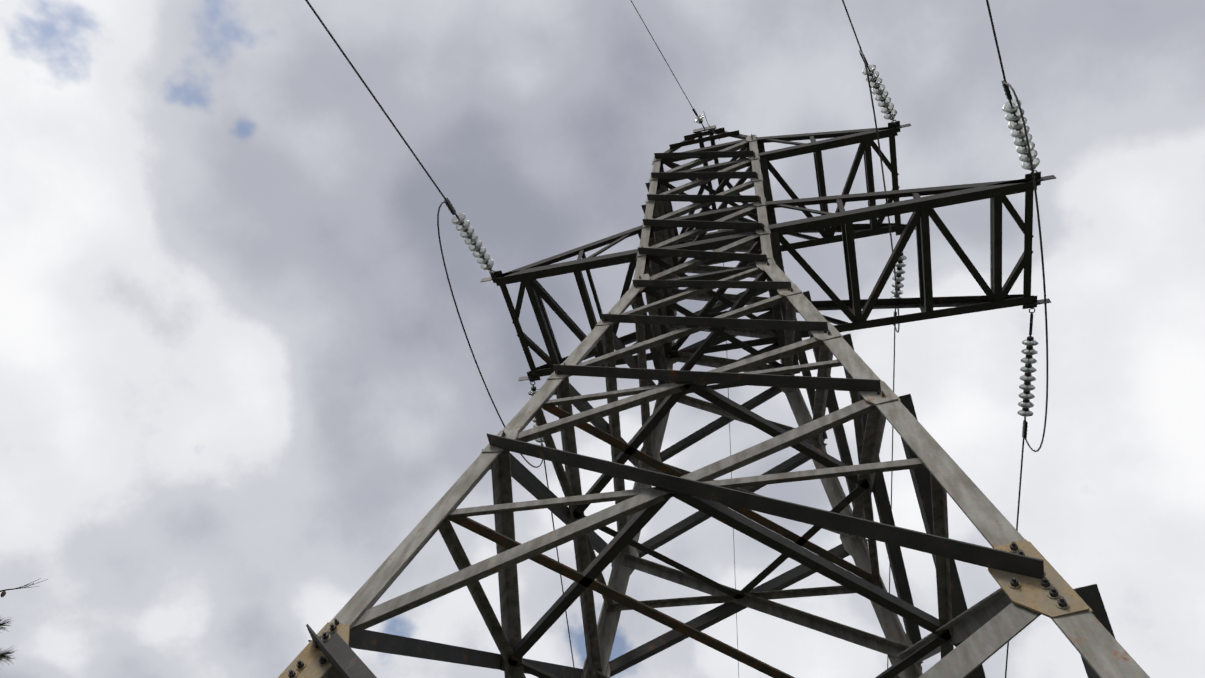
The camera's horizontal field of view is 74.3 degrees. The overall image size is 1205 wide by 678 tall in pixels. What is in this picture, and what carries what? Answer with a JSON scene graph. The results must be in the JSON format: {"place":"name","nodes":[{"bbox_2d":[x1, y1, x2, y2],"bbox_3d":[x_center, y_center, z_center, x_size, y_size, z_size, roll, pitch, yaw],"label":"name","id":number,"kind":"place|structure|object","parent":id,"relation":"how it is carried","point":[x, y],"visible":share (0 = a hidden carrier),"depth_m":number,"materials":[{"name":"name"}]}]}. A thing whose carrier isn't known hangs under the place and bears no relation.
{"place":"outdoors","nodes":[
{"label":"outdoors","id":0,"kind":"place"},
{"bbox_2d":[0,0,1204,677],"label":"sky","id":1,"kind":"structure","parent":0,"point":[239,371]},
{"label":"ground","id":2,"kind":"structure","parent":0,"visible":0},
{"bbox_2d":[0,578,47,664],"bbox_3d":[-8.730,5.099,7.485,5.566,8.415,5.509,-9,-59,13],"label":"pine tree","id":3,"kind":"object","parent":2,"relation":"on","point":[4,653],"visible":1,"depth_m":9.57,"materials":[{"name":"green plant"}]},
{"bbox_3d":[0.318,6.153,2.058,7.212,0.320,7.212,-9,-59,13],"label":"tower footings","id":4,"kind":"object","parent":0,"visible":0},
{"bbox_2d":[278,121,1149,677],"bbox_3d":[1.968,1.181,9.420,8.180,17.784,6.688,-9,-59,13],"label":"transmission tower","id":5,"kind":"structure","parent":4,"relation":"on","point":[1028,577],"depth_m":8.62,"materials":[{"name":"metal"}]},
{"bbox_2d":[305,0,1047,677],"bbox_3d":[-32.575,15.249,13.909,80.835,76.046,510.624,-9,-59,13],"label":"power lines","id":6,"kind":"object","parent":5,"relation":"attached to","point":[1019,134],"depth_m":12.24,"materials":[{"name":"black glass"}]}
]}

